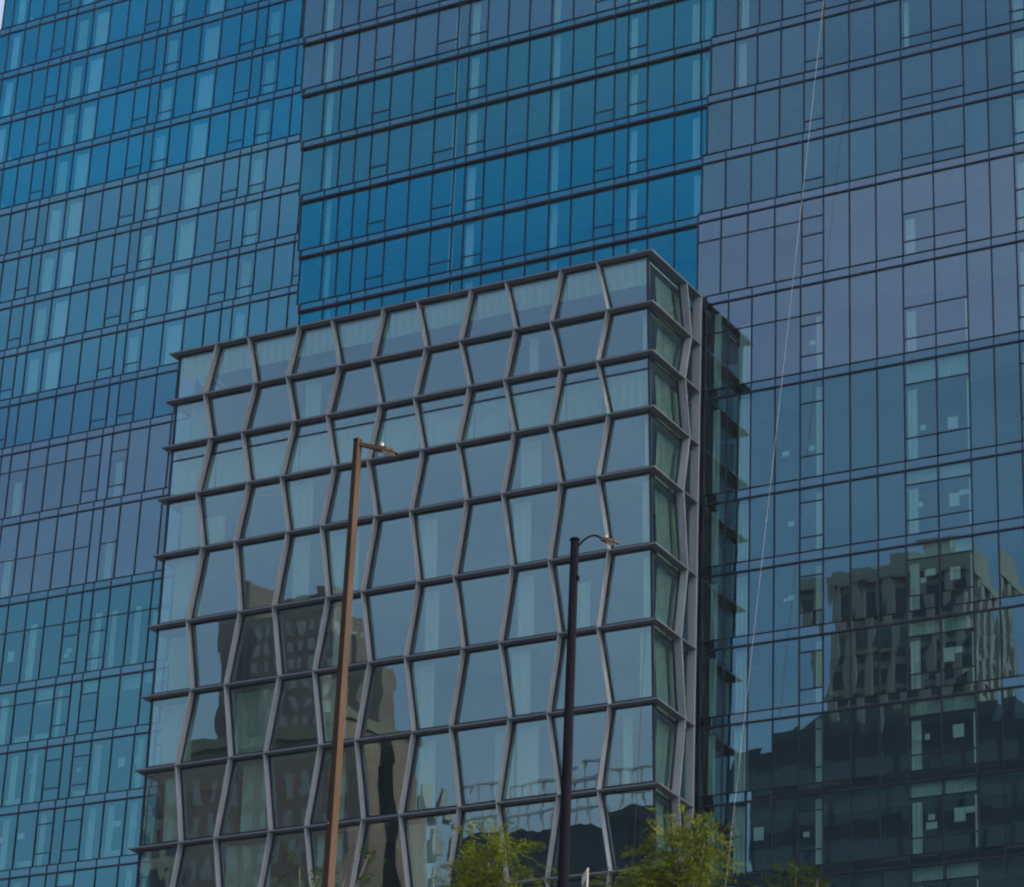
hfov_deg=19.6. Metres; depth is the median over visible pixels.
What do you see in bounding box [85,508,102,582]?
window
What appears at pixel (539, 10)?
window
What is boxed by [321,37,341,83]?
window
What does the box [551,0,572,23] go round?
window
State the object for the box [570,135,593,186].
window
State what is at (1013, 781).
window
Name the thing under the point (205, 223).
window
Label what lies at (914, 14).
window
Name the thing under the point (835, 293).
window
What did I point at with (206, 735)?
window
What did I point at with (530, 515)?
window
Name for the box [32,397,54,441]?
window
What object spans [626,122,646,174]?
window
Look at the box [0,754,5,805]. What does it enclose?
window
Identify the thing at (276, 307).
window
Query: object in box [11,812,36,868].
window
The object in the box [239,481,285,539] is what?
window
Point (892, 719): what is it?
window
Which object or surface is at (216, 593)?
window
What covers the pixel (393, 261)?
window
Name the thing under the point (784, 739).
window
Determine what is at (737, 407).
window
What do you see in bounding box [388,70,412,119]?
window
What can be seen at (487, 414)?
window
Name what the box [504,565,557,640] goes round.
window
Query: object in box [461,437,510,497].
window
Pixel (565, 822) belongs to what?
street lamp
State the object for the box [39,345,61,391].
window
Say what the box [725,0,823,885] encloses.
rope
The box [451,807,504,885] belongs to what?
window
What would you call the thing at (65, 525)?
window
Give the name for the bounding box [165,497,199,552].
window
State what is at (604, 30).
window
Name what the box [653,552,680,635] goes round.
side window
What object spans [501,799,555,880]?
window
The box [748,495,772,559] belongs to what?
window
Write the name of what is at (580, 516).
window
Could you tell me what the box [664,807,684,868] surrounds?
side window
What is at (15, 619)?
window
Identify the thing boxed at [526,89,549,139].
window
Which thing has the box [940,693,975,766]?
window
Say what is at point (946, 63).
window
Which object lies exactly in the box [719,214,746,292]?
window
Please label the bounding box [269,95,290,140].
window
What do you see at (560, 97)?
window
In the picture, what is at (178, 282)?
window
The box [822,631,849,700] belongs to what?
window
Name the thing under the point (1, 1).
sky
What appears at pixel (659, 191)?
window
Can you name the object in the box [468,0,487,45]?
window
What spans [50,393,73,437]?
window
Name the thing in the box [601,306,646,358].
window
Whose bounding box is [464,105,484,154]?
window
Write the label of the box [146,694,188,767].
window
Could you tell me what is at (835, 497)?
window
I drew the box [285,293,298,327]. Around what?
window
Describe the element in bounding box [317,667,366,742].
window
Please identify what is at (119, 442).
window
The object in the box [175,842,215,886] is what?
window
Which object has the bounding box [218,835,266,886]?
window
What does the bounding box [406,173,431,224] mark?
window
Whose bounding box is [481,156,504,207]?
window
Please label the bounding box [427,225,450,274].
window
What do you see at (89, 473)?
window
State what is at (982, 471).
window
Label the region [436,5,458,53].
window
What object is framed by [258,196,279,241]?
window
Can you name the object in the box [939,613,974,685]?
window
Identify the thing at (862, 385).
window
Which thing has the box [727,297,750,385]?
window
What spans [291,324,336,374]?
window
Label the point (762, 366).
window
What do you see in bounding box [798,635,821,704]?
window
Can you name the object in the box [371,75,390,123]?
window
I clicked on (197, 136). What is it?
window
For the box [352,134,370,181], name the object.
window
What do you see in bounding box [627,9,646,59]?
window
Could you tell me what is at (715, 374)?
window
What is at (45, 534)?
window
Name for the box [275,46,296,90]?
window
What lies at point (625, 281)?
window
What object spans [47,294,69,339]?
window
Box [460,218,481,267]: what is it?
window
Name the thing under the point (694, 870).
street tree
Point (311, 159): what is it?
window
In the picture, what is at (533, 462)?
window
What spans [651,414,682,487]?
side window
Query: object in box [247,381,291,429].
window
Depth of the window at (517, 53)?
147.79 m
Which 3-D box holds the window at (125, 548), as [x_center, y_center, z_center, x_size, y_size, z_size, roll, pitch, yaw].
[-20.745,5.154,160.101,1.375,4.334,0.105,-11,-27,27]
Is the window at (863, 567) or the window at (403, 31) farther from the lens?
the window at (403, 31)
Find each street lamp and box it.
[322,437,398,886]
[558,534,618,886]
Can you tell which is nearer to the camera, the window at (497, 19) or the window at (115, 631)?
the window at (497, 19)
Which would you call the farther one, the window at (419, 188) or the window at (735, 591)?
the window at (419, 188)
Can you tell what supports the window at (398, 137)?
in the glass tower at (448, 146)
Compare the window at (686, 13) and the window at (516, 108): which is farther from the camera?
the window at (516, 108)
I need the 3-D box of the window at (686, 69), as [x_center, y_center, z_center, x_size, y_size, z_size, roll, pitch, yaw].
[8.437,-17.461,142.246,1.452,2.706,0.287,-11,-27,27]
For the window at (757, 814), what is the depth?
124.88 m
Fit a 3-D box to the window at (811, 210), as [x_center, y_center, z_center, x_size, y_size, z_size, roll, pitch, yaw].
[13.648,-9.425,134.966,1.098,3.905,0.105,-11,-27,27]
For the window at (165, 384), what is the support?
in the glass tower at (150, 158)
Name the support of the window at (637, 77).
in the glass tower at (448, 146)
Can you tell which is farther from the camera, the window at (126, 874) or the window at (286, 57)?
the window at (286, 57)
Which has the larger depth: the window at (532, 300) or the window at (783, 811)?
the window at (532, 300)
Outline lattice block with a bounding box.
[128,249,701,886]
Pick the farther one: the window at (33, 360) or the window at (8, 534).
the window at (33, 360)
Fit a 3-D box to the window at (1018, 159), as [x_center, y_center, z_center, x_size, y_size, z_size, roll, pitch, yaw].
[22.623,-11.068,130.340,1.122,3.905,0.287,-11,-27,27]
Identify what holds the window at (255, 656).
in the lattice block
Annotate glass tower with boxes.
[0,0,303,886]
[296,0,714,868]
[696,0,1023,886]
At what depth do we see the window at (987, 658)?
122.94 m
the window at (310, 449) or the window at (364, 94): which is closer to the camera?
the window at (310, 449)
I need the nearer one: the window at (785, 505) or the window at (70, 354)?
the window at (785, 505)
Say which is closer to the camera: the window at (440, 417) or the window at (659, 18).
the window at (440, 417)
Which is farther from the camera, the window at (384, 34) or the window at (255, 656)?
the window at (384, 34)
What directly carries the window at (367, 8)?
in the glass tower at (448, 146)
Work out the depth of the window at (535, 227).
143.28 m
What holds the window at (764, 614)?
in the glass tower at (880, 742)
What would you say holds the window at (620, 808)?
in the lattice block
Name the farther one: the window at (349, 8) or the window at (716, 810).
the window at (349, 8)
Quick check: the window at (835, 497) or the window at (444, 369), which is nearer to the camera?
the window at (835, 497)
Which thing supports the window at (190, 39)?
in the glass tower at (150, 158)
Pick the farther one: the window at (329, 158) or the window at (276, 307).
the window at (276, 307)
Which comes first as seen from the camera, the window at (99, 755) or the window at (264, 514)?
the window at (264, 514)
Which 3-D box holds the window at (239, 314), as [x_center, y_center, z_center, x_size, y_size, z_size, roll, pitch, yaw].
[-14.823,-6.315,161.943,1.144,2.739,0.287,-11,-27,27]
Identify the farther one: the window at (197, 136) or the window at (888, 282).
the window at (197, 136)
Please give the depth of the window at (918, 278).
130.78 m
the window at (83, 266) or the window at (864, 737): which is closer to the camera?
the window at (864, 737)
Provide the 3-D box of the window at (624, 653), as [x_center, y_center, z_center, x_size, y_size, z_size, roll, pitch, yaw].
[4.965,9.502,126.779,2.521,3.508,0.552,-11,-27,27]
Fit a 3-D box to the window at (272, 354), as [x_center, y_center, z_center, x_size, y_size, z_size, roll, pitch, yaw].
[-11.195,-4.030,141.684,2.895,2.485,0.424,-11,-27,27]
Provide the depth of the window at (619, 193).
141.20 m
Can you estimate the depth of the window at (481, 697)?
129.95 m
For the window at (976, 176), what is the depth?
131.32 m
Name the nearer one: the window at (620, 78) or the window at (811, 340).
the window at (811, 340)
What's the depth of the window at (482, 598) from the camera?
131.22 m
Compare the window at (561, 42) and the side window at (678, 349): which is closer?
the side window at (678, 349)
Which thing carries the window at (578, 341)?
in the lattice block
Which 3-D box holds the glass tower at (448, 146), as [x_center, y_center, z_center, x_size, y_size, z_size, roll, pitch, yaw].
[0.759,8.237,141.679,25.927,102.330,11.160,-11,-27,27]
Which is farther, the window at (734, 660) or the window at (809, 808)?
the window at (734, 660)
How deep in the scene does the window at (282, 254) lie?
162.00 m
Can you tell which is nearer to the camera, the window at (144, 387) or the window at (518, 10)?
the window at (518, 10)
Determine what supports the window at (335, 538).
in the lattice block
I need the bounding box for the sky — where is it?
[0,0,4,28]
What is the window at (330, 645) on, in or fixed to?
in the lattice block
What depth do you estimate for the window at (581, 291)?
134.07 m
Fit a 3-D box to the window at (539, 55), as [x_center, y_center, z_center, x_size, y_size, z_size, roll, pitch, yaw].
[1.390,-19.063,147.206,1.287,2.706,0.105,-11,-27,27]
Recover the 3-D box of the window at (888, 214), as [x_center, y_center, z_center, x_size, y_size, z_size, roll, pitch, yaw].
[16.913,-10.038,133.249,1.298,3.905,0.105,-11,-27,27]
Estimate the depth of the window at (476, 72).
148.88 m
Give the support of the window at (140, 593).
in the glass tower at (150, 158)
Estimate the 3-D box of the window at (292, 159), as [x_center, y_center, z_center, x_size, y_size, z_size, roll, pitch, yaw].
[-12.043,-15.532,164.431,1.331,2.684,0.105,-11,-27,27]
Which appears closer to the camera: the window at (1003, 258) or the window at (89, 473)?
the window at (1003, 258)
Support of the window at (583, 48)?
in the glass tower at (448, 146)
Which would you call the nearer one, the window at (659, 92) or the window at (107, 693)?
the window at (659, 92)
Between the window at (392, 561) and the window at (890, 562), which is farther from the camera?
the window at (392, 561)
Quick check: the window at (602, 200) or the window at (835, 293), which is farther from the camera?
the window at (602, 200)
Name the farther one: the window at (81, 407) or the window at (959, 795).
the window at (81, 407)
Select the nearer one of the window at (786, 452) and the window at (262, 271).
the window at (786, 452)
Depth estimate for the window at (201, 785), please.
135.42 m
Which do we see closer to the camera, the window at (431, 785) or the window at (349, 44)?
the window at (431, 785)
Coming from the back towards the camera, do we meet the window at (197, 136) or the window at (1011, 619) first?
the window at (197, 136)
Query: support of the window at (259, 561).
in the lattice block
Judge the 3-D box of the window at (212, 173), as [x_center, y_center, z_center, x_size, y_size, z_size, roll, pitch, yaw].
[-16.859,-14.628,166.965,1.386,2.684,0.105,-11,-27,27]
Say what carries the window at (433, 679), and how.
in the lattice block
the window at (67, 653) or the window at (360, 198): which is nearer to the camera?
the window at (360, 198)
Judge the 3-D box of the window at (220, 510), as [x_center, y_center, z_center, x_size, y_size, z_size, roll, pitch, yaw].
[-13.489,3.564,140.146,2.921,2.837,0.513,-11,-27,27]
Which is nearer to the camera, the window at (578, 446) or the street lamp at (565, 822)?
the street lamp at (565, 822)
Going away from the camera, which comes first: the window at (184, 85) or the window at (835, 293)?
the window at (835, 293)
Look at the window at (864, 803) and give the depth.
122.64 m
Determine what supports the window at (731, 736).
in the glass tower at (880, 742)
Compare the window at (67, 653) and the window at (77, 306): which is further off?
the window at (77, 306)
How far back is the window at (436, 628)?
132.29 m
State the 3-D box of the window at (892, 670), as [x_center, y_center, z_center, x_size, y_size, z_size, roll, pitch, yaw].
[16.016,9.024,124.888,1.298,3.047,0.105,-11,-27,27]
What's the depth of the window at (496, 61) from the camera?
148.33 m
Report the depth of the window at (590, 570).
128.97 m
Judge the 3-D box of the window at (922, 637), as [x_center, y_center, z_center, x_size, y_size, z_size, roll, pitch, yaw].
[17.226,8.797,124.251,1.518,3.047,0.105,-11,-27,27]
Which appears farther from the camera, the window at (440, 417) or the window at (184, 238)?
the window at (184, 238)
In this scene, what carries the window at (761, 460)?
in the glass tower at (880, 742)
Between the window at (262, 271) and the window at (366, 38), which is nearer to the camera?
the window at (366, 38)
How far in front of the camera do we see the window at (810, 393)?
131.13 m
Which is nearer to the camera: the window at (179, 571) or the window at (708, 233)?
the window at (708, 233)
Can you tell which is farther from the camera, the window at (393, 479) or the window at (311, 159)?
the window at (311, 159)
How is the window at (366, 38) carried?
in the glass tower at (448, 146)
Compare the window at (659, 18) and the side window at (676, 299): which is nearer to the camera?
the side window at (676, 299)
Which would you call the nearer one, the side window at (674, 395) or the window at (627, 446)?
the window at (627, 446)
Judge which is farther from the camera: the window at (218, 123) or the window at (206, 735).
the window at (218, 123)
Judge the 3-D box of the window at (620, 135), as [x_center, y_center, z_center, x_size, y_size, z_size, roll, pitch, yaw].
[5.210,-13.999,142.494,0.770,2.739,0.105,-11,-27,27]
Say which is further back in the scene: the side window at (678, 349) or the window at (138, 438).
the window at (138, 438)
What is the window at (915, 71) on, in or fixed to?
in the glass tower at (880, 742)
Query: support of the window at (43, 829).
in the glass tower at (150, 158)
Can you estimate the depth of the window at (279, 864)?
132.09 m
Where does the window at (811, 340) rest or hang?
in the glass tower at (880, 742)
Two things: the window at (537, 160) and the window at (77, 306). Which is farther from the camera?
the window at (77, 306)
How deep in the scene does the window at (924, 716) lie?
122.85 m
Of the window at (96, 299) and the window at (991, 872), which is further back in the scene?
the window at (96, 299)
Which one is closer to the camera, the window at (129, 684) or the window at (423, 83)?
the window at (423, 83)
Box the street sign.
[582,868,588,886]
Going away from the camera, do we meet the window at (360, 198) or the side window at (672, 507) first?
the side window at (672, 507)
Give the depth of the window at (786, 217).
135.52 m
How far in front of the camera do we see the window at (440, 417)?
135.62 m
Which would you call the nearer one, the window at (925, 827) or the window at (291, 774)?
the window at (925, 827)
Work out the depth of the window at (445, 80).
149.68 m
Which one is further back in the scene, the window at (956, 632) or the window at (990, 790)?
the window at (956, 632)
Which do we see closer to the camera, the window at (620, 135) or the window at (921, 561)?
the window at (921, 561)
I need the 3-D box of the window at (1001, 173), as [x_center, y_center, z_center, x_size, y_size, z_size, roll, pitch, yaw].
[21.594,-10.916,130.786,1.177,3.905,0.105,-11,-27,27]
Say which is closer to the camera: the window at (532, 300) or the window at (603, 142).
the window at (532, 300)
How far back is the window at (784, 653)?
127.16 m
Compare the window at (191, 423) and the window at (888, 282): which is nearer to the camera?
the window at (888, 282)
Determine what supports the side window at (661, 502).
in the lattice block
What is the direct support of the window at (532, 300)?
in the lattice block
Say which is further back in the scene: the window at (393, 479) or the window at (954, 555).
the window at (393, 479)
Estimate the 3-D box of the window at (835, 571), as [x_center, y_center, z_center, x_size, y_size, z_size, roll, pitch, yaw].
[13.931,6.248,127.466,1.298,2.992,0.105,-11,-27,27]
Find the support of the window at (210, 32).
in the glass tower at (150, 158)
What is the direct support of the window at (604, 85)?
in the glass tower at (448, 146)
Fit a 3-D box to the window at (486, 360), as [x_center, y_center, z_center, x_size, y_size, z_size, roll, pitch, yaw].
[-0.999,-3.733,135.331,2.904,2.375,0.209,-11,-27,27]
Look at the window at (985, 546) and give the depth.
124.36 m
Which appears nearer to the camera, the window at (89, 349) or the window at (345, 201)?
the window at (345, 201)
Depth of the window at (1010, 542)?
123.85 m
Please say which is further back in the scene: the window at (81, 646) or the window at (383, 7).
the window at (81, 646)
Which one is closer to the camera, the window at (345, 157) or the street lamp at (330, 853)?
the street lamp at (330, 853)
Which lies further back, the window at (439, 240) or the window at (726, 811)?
the window at (439, 240)
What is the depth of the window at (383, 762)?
130.94 m
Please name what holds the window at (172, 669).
in the lattice block
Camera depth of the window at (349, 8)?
154.85 m
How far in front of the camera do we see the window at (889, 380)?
129.41 m
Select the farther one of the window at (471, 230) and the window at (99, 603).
the window at (99, 603)
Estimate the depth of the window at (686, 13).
143.49 m
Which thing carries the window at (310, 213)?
in the glass tower at (448, 146)
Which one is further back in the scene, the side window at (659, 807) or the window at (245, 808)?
the window at (245, 808)
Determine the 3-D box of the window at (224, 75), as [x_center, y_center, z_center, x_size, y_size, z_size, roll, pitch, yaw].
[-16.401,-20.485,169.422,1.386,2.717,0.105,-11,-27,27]
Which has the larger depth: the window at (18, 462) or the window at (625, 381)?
the window at (18, 462)
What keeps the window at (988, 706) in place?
in the glass tower at (880, 742)
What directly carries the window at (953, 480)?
in the glass tower at (880, 742)
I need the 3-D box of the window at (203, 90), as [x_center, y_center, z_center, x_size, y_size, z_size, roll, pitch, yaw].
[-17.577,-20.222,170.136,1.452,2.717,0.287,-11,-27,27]
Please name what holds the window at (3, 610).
in the glass tower at (150, 158)
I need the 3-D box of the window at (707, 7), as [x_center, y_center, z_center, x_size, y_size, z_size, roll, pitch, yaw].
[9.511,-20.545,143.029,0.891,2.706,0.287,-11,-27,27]
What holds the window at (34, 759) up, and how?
in the glass tower at (150, 158)
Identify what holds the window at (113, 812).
in the glass tower at (150, 158)
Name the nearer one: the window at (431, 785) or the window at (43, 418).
the window at (431, 785)
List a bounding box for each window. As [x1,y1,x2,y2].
[0,524,18,597]
[0,602,26,684]
[0,606,7,668]
[0,692,14,744]
[0,751,25,806]
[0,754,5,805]
[0,814,16,869]
[3,451,28,517]
[9,689,33,743]
[11,521,37,595]
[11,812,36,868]
[14,401,35,445]
[18,599,45,681]
[20,748,45,803]
[21,349,43,394]
[22,448,47,513]
[29,686,53,740]
[30,517,56,592]
[31,809,53,866]
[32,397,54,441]
[37,596,65,678]
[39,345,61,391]
[40,746,61,800]
[41,444,66,510]
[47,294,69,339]
[49,513,75,588]
[49,683,70,737]
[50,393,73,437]
[54,245,76,289]
[57,593,81,675]
[58,341,80,387]
[59,806,81,862]
[60,440,85,506]
[65,290,87,335]
[68,510,91,585]
[68,742,90,796]
[69,389,92,433]
[72,240,94,284]
[74,591,91,672]
[76,337,99,383]
[76,679,98,733]
[77,803,102,860]
[79,437,101,502]
[84,286,106,331]
[84,588,109,671]
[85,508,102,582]
[85,739,110,794]
[91,236,113,280]
[94,676,118,730]
[95,505,119,580]
[98,187,120,230]
[98,800,125,857]
[102,584,129,668]
[105,431,128,498]
[106,735,133,791]
[113,501,139,577]
[114,672,141,727]
[116,864,136,886]
[122,581,151,665]
[123,427,148,494]
[132,376,155,420]
[133,497,161,573]
[138,846,176,886]
[139,323,162,369]
[139,769,177,845]
[143,422,170,490]
[145,271,168,317]
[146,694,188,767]
[152,221,175,266]
[152,371,176,416]
[152,624,189,694]
[159,171,181,215]
[159,318,183,365]
[159,552,198,623]
[165,122,188,166]
[165,267,189,312]
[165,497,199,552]
[170,443,206,495]
[172,73,194,117]
[172,216,196,261]
[174,398,208,443]
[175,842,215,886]
[178,25,200,68]
[178,349,213,397]
[179,166,202,210]
[180,762,226,840]
[181,314,203,350]
[181,688,227,762]
[185,117,208,161]
[186,262,210,308]
[191,67,215,112]
[191,546,237,618]
[191,616,236,687]
[193,211,216,256]
[198,19,221,63]
[200,161,222,205]
[201,436,246,489]
[201,487,244,545]
[204,0,224,15]
[206,111,228,155]
[208,388,257,435]
[209,342,252,391]
[212,62,234,106]
[218,14,240,57]
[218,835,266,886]
[219,757,267,835]
[229,304,248,339]
[229,610,276,682]
[229,681,275,755]
[238,537,290,609]
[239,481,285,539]
[246,299,267,335]
[246,426,290,480]
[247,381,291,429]
[251,247,273,293]
[252,331,295,380]
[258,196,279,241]
[263,830,308,886]
[264,145,284,190]
[265,295,287,331]
[268,749,316,829]
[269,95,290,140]
[269,675,317,750]
[270,242,293,289]
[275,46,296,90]
[276,191,298,237]
[277,601,324,674]
[278,530,325,603]
[282,142,301,185]
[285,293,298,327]
[285,419,331,473]
[285,471,336,529]
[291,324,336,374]
[291,370,341,419]
[296,255,321,304]
[297,199,322,250]
[298,146,322,195]
[299,93,323,142]
[300,41,323,89]
[301,0,323,38]
[309,823,359,886]
[310,744,360,824]
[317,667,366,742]
[318,596,367,668]
[319,196,337,244]
[319,251,336,298]
[320,88,340,136]
[320,142,338,189]
[321,0,341,32]
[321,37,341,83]
[325,464,373,523]
[325,521,372,595]
[330,409,382,464]
[331,364,377,412]
[334,248,350,295]
[335,192,352,241]
[335,313,380,363]
[336,138,354,185]
[338,84,356,131]
[339,32,358,78]
[340,0,358,26]
[348,245,365,292]
[350,188,368,237]
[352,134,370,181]
[354,80,373,127]
[355,819,404,886]
[356,27,375,74]
[358,0,376,22]
[359,736,409,817]
[360,661,410,737]
[363,241,383,288]
[366,184,385,234]
[366,514,415,589]
[366,587,414,660]
[368,129,388,178]
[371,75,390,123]
[371,454,419,514]
[372,402,420,457]
[373,23,393,69]
[376,0,393,17]
[376,305,423,356]
[376,353,428,402]
[381,236,405,284]
[383,179,408,230]
[386,124,410,173]
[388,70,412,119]
[391,17,414,65]
[403,812,455,886]
[404,230,429,279]
[404,731,456,812]
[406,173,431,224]
[408,118,433,168]
[409,580,460,654]
[409,653,459,730]
[410,64,435,113]
[413,11,437,59]
[414,447,463,507]
[414,505,463,579]
[417,392,465,447]
[418,345,466,395]
[421,294,467,345]
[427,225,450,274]
[429,168,452,219]
[432,113,454,162]
[434,58,456,107]
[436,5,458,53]
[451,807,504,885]
[454,647,507,724]
[454,723,506,805]
[457,571,508,646]
[458,498,509,573]
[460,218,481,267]
[461,384,511,440]
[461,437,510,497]
[462,161,483,211]
[463,334,511,384]
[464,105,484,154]
[464,286,512,338]
[466,51,486,99]
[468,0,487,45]
[480,213,502,263]
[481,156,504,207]
[483,100,505,150]
[485,45,507,94]
[486,0,508,40]
[501,208,524,258]
[501,717,555,800]
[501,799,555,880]
[502,151,526,202]
[503,638,556,716]
[504,95,527,145]
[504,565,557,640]
[505,40,528,89]
[506,430,557,491]
[506,488,557,564]
[507,0,529,34]
[507,373,557,430]
[508,326,558,377]
[509,274,558,326]
[515,870,653,886]
[523,203,547,253]
[525,145,548,197]
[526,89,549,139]
[527,34,550,84]
[528,0,551,29]
[546,198,569,248]
[547,140,570,192]
[549,84,571,134]
[550,28,572,78]
[550,794,607,876]
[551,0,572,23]
[551,632,606,711]
[551,709,606,791]
[552,481,606,558]
[552,555,605,631]
[553,419,604,481]
[554,266,605,319]
[554,315,604,366]
[554,366,610,422]
[569,193,592,243]
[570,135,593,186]
[571,23,595,73]
[571,78,594,129]
[572,0,594,17]
[592,188,612,238]
[593,73,613,123]
[593,130,613,181]
[594,18,614,67]
[600,256,649,307]
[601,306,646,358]
[601,356,651,412]
[601,411,651,474]
[601,472,652,548]
[601,548,653,625]
[601,624,654,702]
[601,787,653,869]
[602,703,653,788]
[612,127,626,177]
[612,185,626,233]
[613,14,627,62]
[613,70,627,119]
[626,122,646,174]
[626,181,646,230]
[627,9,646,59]
[627,65,646,115]
[646,2,673,54]
[646,58,673,111]
[646,116,673,169]
[646,174,673,226]
[649,258,683,334]
[650,309,684,374]
[651,359,681,432]
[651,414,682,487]
[652,476,679,565]
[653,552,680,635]
[654,628,677,714]
[655,707,677,793]
[656,791,674,877]
[664,728,686,798]
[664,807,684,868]
[667,579,688,639]
[667,648,687,719]
[669,501,690,570]
[670,447,691,492]
[671,389,692,438]
[672,346,692,379]
[673,0,699,47]
[673,52,699,104]
[673,109,700,163]
[673,168,701,220]
[673,227,696,303]
[673,293,693,339]
[696,219,719,296]
[697,806,719,876]
[699,0,714,41]
[703,398,725,494]
[704,302,727,390]
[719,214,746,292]
[719,803,744,873]
[721,724,745,793]
[722,646,746,714]
[723,572,747,637]
[725,393,749,490]
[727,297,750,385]
[745,800,770,871]
[746,208,773,286]
[746,720,771,790]
[747,568,772,633]
[747,643,771,711]
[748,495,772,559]
[749,389,773,486]
[750,292,774,381]
[771,717,797,787]
[771,797,797,868]
[772,639,797,707]
[773,202,800,281]
[773,490,798,555]
[773,564,798,630]
[774,287,799,376]
[774,384,798,482]
[797,794,821,866]
[798,560,821,626]
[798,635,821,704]
[798,714,821,783]
[799,379,822,478]
[800,283,822,371]
[801,197,822,275]
[822,191,848,270]
[822,277,848,367]
[822,374,848,473]
[822,482,849,547]
[822,556,849,622]
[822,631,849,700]
[822,710,849,780]
[822,791,849,863]
[848,186,874,265]
[849,272,875,362]
[849,369,876,469]
[849,477,876,543]
[849,551,877,618]
[850,627,877,697]
[850,706,878,777]
[850,787,878,860]
[875,180,901,260]
[875,266,902,357]
[876,364,903,464]
[877,472,904,538]
[877,547,905,614]
[878,623,906,693]
[878,702,907,773]
[879,784,908,857]
[899,0,930,47]
[900,52,930,108]
[900,113,931,168]
[901,173,933,254]
[902,260,934,352]
[903,358,936,459]
[904,467,937,534]
[905,542,938,610]
[906,618,939,689]
[907,698,941,770]
[908,780,942,854]
[930,0,961,40]
[930,44,962,101]
[931,106,963,161]
[932,166,965,247]
[934,253,967,346]
[935,352,969,454]
[937,461,971,529]
[938,536,972,605]
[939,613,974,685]
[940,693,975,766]
[942,776,977,850]
[964,161,989,241]
[966,248,992,339]
[968,347,995,448]
[970,456,996,523]
[972,532,998,600]
[973,610,1000,680]
[975,690,1002,762]
[976,772,1004,846]
[978,857,1005,886]
[988,155,1014,236]
[990,243,1017,335]
[993,343,1020,444]
[996,452,1022,519]
[997,528,1023,596]
[999,606,1023,676]
[1001,687,1023,758]
[1003,770,1023,843]
[1005,855,1023,886]
[1013,153,1023,231]
[1016,241,1023,330]
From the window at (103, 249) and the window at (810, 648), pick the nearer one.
the window at (810, 648)
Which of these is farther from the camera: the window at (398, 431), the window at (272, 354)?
the window at (272, 354)
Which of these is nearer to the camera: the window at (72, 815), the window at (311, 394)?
the window at (311, 394)
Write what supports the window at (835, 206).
in the glass tower at (880, 742)
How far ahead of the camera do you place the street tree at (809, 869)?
51.46 m
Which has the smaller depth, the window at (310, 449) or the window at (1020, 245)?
the window at (1020, 245)
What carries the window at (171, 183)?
in the glass tower at (150, 158)
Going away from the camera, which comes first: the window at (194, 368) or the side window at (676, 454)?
the side window at (676, 454)
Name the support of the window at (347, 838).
in the lattice block
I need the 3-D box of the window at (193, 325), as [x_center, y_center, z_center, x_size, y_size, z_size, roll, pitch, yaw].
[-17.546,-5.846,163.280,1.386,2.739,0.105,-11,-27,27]
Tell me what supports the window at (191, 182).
in the glass tower at (150, 158)
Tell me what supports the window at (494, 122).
in the glass tower at (448, 146)
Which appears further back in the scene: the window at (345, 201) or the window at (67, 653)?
the window at (67, 653)
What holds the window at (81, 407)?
in the glass tower at (150, 158)
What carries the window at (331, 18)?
in the glass tower at (448, 146)
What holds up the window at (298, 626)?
in the lattice block
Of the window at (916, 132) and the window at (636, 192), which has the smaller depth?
the window at (916, 132)
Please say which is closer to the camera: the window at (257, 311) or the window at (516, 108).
the window at (516, 108)
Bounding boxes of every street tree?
[247,845,393,886]
[423,815,557,886]
[589,804,750,886]
[746,857,836,886]
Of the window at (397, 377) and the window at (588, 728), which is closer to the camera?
the window at (588, 728)
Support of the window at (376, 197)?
in the glass tower at (448, 146)
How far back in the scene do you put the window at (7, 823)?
156.33 m
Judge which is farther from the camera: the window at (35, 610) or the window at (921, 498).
the window at (35, 610)
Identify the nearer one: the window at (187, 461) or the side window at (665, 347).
the side window at (665, 347)
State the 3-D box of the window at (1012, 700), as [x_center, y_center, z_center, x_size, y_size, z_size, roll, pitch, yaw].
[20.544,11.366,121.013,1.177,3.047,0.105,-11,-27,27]
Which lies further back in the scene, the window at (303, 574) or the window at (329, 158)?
the window at (329, 158)
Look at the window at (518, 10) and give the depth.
148.99 m
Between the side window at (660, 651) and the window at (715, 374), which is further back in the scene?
the window at (715, 374)
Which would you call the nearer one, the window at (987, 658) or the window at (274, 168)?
the window at (987, 658)
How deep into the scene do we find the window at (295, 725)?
134.40 m
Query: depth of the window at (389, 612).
133.42 m
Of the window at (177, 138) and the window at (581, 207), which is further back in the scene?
the window at (177, 138)
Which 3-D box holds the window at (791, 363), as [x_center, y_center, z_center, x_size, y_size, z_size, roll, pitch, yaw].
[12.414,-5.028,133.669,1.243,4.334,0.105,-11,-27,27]
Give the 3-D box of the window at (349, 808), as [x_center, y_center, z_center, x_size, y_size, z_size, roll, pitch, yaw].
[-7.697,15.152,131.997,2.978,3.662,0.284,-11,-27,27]
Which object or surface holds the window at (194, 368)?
in the lattice block
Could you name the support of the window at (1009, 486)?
in the glass tower at (880, 742)
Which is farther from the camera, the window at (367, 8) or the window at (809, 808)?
the window at (367, 8)
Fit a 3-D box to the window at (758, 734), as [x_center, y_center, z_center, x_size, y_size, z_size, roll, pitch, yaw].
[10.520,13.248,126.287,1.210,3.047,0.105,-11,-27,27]
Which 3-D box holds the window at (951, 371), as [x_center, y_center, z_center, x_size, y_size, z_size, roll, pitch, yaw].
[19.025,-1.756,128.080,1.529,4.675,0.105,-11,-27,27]
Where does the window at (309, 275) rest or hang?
in the glass tower at (448, 146)
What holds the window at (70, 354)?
in the glass tower at (150, 158)
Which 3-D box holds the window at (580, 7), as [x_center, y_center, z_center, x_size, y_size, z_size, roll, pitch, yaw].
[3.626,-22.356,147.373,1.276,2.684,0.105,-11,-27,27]
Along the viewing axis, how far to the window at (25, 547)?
163.27 m

